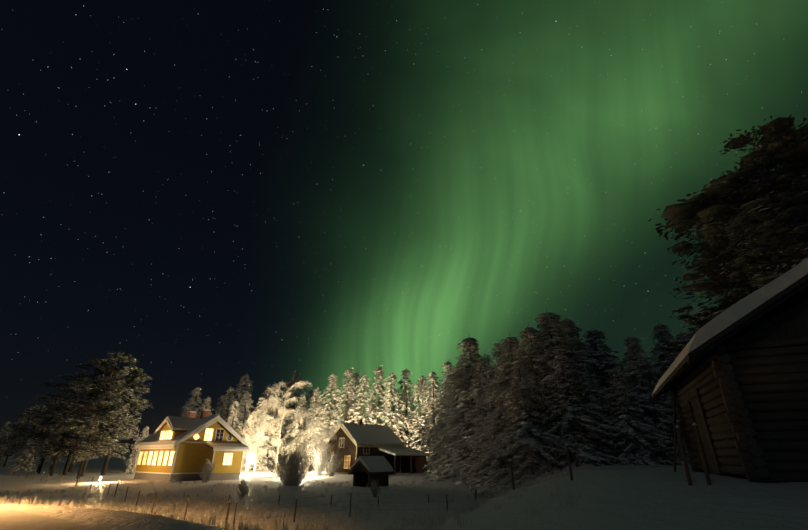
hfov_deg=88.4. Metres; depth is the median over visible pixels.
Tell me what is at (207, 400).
forest tree
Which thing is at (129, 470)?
spruce tree
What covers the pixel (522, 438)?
spruce tree
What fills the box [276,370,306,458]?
forest tree
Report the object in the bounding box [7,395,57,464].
pine tree
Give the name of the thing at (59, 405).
pine tree
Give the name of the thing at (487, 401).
spruce tree
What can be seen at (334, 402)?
forest tree
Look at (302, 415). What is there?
birch tree
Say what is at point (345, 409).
forest tree
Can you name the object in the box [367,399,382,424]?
forest tree
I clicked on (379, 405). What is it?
forest tree
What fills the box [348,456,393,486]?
wood shed
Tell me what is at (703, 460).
wire fence
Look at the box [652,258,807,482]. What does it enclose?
log barn
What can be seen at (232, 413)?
forest tree
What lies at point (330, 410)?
forest tree
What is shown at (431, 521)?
grass tufts
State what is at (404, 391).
forest tree
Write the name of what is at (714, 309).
pine tree
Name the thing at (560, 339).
spruce tree
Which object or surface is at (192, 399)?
forest tree
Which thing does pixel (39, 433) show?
pine tree
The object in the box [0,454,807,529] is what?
snow ground
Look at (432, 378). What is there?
forest tree
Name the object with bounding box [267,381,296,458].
forest tree
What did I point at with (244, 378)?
forest tree
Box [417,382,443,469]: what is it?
forest tree
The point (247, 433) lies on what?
birch tree
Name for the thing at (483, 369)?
spruce tree
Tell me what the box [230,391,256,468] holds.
forest tree
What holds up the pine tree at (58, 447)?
on the snow ground
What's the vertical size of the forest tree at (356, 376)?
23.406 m
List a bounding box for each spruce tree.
[120,437,139,473]
[125,426,148,468]
[423,337,492,484]
[423,370,466,476]
[444,360,490,484]
[458,371,498,484]
[463,332,538,494]
[470,393,535,498]
[486,361,579,496]
[500,309,615,475]
[500,323,578,473]
[535,351,631,471]
[555,362,642,464]
[556,317,625,456]
[582,324,644,453]
[597,365,673,464]
[617,335,689,464]
[647,322,685,450]
[667,330,691,428]
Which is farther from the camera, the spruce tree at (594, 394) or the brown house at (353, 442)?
the brown house at (353, 442)
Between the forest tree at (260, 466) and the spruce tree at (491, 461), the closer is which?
the spruce tree at (491, 461)
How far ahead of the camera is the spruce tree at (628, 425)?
29.76 m
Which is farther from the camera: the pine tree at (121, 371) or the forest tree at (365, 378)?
the forest tree at (365, 378)
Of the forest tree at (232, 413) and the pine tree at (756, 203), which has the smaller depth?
the pine tree at (756, 203)
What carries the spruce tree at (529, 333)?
on the snow ground
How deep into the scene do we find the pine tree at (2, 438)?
90.68 m
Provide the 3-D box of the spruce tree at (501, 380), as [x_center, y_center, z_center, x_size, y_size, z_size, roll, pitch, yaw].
[9.982,13.460,37.177,10.851,14.316,11.444,-16,-29,31]
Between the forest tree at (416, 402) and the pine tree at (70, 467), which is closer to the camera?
the pine tree at (70, 467)
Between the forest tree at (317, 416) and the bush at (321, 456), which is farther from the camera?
the forest tree at (317, 416)
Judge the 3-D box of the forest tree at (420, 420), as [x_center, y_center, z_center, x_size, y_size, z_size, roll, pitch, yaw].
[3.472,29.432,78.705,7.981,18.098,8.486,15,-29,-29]
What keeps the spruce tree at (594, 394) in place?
on the snow ground
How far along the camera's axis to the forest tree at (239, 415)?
104.21 m
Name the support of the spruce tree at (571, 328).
on the snow ground
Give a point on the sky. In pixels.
(210, 194)
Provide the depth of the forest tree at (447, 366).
60.69 m
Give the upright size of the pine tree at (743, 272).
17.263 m
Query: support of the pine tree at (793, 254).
on the snow ground
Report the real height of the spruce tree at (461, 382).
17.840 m
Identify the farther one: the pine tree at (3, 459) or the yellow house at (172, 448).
the pine tree at (3, 459)
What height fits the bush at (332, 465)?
3.181 m
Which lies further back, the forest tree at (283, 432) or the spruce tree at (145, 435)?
the forest tree at (283, 432)
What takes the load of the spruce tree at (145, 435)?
on the snow ground
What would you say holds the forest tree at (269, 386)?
on the snow ground
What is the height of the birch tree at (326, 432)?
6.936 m
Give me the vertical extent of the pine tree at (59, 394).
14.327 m
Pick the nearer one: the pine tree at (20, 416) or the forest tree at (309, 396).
the pine tree at (20, 416)
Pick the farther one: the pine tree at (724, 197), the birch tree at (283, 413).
the birch tree at (283, 413)
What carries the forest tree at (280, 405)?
on the snow ground
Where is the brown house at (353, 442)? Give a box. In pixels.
[324,419,428,473]
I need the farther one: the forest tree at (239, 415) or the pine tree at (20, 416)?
the forest tree at (239, 415)
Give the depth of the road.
9.32 m
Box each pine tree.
[0,405,40,468]
[0,414,31,466]
[0,421,13,464]
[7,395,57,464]
[7,422,41,471]
[18,382,74,471]
[22,372,94,473]
[22,418,64,473]
[26,359,127,474]
[30,393,86,475]
[47,351,151,476]
[51,376,129,478]
[58,397,94,472]
[89,364,151,474]
[97,378,148,474]
[648,115,807,307]
[651,324,704,409]
[660,244,752,371]
[667,172,807,301]
[680,212,807,327]
[682,153,807,277]
[693,291,735,320]
[720,166,807,307]
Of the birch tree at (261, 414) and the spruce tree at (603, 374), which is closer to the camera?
the spruce tree at (603, 374)
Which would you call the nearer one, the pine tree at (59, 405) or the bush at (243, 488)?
the bush at (243, 488)
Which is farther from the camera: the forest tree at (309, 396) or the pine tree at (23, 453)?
the forest tree at (309, 396)
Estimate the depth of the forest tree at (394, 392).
81.46 m
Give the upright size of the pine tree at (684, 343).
14.031 m
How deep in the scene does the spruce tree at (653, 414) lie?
33.19 m
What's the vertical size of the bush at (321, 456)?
3.976 m
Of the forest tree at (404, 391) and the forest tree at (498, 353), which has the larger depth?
the forest tree at (404, 391)
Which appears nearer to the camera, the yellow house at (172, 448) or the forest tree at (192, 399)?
the yellow house at (172, 448)
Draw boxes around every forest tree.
[180,403,192,416]
[181,387,202,417]
[195,397,214,417]
[213,394,227,421]
[214,386,235,428]
[221,373,254,450]
[226,399,241,434]
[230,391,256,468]
[234,402,245,431]
[241,397,272,470]
[248,384,279,463]
[257,382,284,467]
[263,398,293,460]
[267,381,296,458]
[268,398,292,465]
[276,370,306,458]
[280,391,310,466]
[287,390,316,449]
[294,387,324,468]
[302,399,325,460]
[308,374,341,469]
[327,395,344,431]
[331,368,360,422]
[339,388,357,422]
[343,371,368,422]
[346,375,379,424]
[363,365,390,424]
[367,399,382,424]
[373,394,387,424]
[377,371,408,447]
[387,388,401,437]
[389,397,409,443]
[390,367,428,460]
[396,387,419,446]
[403,376,438,460]
[410,371,443,472]
[410,379,431,451]
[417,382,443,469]
[428,360,453,473]
[469,354,490,432]
[475,339,508,482]
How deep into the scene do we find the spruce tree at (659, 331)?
39.37 m
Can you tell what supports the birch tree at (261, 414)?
on the snow ground
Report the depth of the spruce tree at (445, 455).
54.92 m
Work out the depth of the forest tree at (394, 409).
112.64 m
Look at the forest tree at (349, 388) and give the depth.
88.29 m
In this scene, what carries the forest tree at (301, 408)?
on the snow ground
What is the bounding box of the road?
[0,508,93,529]
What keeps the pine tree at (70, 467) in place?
on the snow ground
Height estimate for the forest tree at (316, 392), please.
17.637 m
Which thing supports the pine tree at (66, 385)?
on the snow ground
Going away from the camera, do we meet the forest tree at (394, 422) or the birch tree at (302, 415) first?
the birch tree at (302, 415)
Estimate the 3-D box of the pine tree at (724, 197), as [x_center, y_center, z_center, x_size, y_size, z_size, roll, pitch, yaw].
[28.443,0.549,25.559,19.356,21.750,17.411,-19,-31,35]
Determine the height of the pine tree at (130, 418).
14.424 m
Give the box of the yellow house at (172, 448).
[133,409,249,481]
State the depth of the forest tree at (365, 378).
83.98 m
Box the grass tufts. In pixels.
[0,462,615,529]
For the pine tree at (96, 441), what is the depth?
54.60 m
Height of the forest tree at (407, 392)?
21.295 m
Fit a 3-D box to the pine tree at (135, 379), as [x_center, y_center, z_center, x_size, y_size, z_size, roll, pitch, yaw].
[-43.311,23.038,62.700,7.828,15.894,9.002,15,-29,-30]
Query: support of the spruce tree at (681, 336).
on the snow ground
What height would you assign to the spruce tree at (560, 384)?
9.271 m
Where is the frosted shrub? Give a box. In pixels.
[267,443,319,485]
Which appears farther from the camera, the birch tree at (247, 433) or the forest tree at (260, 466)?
the forest tree at (260, 466)
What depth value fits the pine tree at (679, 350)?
35.15 m
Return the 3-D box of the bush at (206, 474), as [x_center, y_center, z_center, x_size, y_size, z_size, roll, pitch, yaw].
[-21.090,22.050,44.583,1.994,2.651,2.009,-20,-31,37]
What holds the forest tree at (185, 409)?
on the snow ground
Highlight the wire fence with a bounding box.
[8,423,807,526]
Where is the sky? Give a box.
[0,0,807,455]
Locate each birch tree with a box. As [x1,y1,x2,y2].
[239,416,267,475]
[240,398,279,474]
[253,381,311,473]
[285,403,334,468]
[307,420,336,466]
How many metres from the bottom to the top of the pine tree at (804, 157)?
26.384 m
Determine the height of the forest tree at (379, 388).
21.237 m
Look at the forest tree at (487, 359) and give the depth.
51.26 m
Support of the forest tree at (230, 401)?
on the snow ground
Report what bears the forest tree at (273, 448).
on the snow ground
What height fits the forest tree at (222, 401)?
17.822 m

